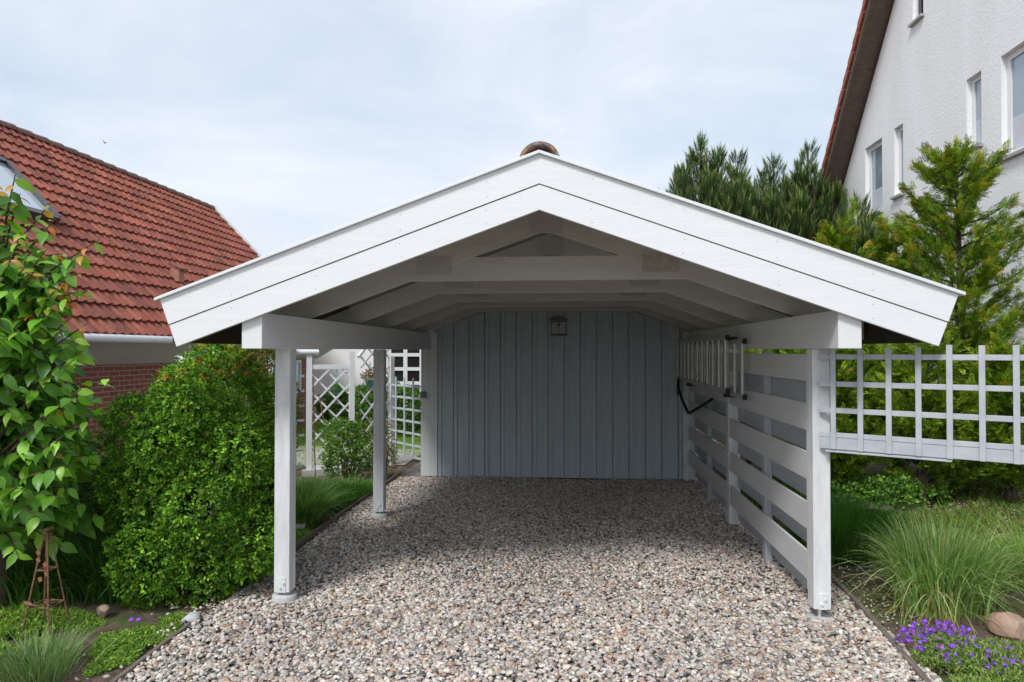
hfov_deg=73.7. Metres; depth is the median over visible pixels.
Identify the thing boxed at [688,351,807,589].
slatted screen
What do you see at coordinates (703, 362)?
ladder
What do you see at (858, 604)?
timber edging
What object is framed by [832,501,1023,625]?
ornamental grass
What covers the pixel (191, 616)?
rock
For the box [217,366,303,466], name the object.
lattice screen
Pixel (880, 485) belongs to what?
shrub
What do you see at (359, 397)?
leafy shrub
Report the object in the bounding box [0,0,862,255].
sky
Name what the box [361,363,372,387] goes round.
hanging pot
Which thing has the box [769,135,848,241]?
pine tree
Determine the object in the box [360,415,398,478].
leafy shrub
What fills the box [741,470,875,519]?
shrub
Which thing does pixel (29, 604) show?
garden obelisk
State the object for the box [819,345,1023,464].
trellis railing
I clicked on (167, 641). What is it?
timber edging
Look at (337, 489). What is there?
grass clump
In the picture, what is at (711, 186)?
pine tree
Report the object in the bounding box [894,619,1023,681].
flower clump
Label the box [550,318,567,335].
wall lamp
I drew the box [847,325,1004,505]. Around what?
yew bush
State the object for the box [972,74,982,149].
window
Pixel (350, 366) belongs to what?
lattice screen
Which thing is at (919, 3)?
window
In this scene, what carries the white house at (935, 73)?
on the ground at (116, 616)
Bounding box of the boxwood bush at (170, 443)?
[92,343,274,607]
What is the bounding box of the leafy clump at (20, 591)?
[0,534,105,606]
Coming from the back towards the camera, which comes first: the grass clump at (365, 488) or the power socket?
the power socket
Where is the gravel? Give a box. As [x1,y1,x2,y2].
[75,476,1023,681]
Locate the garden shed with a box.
[421,311,697,480]
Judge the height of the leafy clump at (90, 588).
0.526 m
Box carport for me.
[154,141,965,622]
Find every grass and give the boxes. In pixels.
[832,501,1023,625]
[918,511,1023,590]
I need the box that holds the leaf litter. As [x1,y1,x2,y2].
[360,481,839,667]
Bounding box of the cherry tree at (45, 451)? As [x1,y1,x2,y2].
[0,175,113,608]
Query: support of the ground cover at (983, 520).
on the ground at (116, 616)
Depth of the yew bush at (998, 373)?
7.49 m
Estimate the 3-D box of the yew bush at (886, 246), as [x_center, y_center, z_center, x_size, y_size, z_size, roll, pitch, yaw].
[5.412,0.047,9.579,1.632,3.796,1.471,-1,-1,42]
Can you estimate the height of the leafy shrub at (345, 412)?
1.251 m
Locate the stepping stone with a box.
[296,522,307,528]
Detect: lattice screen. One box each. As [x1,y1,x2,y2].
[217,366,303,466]
[306,351,354,469]
[357,349,394,465]
[391,377,420,459]
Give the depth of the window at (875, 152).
14.33 m
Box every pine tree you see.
[665,130,761,435]
[716,144,770,222]
[747,150,818,239]
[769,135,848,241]
[842,188,889,430]
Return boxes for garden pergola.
[174,349,318,450]
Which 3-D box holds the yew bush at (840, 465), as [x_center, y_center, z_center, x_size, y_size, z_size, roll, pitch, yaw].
[3.951,0.948,8.559,1.686,2.299,1.874,0,-1,5]
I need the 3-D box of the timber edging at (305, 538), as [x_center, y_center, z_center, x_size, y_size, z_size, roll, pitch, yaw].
[-1.956,2.045,8.497,0.030,0.075,4.350,0,-1,6]
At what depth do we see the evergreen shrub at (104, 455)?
6.34 m
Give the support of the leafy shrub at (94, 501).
on the ground at (116, 616)
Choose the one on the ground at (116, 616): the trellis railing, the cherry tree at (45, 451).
the cherry tree at (45, 451)
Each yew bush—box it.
[704,349,761,463]
[741,349,802,482]
[756,344,906,496]
[795,194,893,460]
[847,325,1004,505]
[863,213,938,475]
[928,330,1023,503]
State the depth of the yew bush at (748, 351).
11.52 m
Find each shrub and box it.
[10,426,116,554]
[54,452,198,541]
[75,456,186,551]
[211,344,305,521]
[314,389,372,419]
[319,415,372,481]
[340,382,372,422]
[355,376,420,438]
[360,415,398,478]
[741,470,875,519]
[834,468,954,515]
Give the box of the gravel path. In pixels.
[297,446,420,465]
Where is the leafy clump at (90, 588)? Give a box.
[4,523,206,609]
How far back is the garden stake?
10.30 m
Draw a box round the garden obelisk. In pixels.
[22,527,69,634]
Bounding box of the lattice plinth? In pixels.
[301,467,357,476]
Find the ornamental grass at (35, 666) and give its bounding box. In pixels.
[0,617,131,681]
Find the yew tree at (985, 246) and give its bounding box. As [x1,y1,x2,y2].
[863,133,1023,483]
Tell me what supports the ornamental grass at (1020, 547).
on the ground at (116, 616)
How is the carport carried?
on the ground at (116, 616)
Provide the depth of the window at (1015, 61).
9.83 m
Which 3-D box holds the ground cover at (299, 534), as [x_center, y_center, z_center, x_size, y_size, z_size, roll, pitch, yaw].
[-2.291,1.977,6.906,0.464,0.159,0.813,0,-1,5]
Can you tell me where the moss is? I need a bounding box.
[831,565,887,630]
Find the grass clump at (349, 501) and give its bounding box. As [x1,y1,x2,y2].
[328,486,364,510]
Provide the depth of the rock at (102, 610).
4.95 m
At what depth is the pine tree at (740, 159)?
15.97 m
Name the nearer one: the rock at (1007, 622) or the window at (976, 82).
the rock at (1007, 622)
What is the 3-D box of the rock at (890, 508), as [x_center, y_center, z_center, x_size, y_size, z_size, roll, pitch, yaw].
[4.186,1.919,7.870,0.406,0.102,0.260,0,-1,25]
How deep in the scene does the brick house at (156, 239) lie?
11.59 m
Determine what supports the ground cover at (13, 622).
on the ground at (116, 616)
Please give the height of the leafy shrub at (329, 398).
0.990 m
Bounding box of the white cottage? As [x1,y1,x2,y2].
[313,349,420,414]
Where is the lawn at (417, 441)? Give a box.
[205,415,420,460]
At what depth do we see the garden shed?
10.39 m
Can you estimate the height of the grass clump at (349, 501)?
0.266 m
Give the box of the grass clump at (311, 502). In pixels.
[255,472,367,529]
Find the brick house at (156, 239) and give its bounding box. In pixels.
[0,120,332,477]
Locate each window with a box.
[296,360,300,392]
[387,349,420,406]
[869,140,882,215]
[890,126,904,199]
[908,0,924,27]
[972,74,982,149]
[1002,45,1023,161]
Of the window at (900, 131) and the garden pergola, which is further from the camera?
the window at (900, 131)
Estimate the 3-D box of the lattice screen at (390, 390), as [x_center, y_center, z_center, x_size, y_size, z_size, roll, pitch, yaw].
[-2.258,0.979,11.309,0.075,2.272,0.738,-1,-1,41]
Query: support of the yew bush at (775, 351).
on the ground at (116, 616)
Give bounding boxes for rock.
[96,604,109,617]
[181,612,199,623]
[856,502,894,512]
[987,611,1023,639]
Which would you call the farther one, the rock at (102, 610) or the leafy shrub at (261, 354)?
the leafy shrub at (261, 354)
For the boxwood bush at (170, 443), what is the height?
2.112 m
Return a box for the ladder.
[677,327,746,414]
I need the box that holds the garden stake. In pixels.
[313,384,334,480]
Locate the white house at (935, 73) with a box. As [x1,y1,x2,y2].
[815,0,1023,425]
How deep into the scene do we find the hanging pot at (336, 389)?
11.45 m
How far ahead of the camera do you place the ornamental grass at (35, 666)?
4.10 m
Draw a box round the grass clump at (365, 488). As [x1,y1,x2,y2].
[322,473,372,499]
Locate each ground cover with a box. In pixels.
[0,593,157,659]
[30,607,189,676]
[268,526,310,544]
[751,472,1023,592]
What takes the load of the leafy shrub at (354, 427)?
on the ground at (116, 616)
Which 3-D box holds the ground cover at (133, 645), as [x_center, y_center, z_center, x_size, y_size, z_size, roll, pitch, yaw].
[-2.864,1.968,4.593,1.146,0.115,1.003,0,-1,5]
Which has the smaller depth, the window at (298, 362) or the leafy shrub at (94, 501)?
the leafy shrub at (94, 501)
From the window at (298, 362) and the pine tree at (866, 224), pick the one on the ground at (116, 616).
the pine tree at (866, 224)
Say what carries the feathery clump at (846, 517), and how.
on the ground at (116, 616)
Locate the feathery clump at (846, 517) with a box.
[755,487,939,571]
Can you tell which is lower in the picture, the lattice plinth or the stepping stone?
the stepping stone
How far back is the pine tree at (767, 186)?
15.74 m
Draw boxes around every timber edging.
[109,623,190,681]
[295,472,400,549]
[831,572,931,681]
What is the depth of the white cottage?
20.46 m
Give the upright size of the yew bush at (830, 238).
4.165 m
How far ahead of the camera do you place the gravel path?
12.38 m
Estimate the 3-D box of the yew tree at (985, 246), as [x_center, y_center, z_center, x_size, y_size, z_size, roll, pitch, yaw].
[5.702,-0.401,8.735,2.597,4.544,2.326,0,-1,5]
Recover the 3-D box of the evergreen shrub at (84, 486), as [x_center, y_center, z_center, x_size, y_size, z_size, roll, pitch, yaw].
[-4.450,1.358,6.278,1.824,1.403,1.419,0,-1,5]
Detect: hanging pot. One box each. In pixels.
[330,369,342,396]
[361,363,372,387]
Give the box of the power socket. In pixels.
[421,389,426,397]
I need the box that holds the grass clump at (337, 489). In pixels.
[296,474,358,513]
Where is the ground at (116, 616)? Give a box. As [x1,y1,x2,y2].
[0,410,1023,681]
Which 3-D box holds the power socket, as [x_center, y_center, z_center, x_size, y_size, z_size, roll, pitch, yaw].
[-1.361,0.807,10.514,0.080,0.125,0.072,0,-1,5]
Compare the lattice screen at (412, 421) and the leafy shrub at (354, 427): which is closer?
the leafy shrub at (354, 427)
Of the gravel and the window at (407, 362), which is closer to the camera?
the gravel
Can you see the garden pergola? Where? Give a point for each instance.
(307, 351)
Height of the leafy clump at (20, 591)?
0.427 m
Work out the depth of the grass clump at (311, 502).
7.58 m
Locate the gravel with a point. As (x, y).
(716, 626)
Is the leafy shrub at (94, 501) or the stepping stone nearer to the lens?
the leafy shrub at (94, 501)

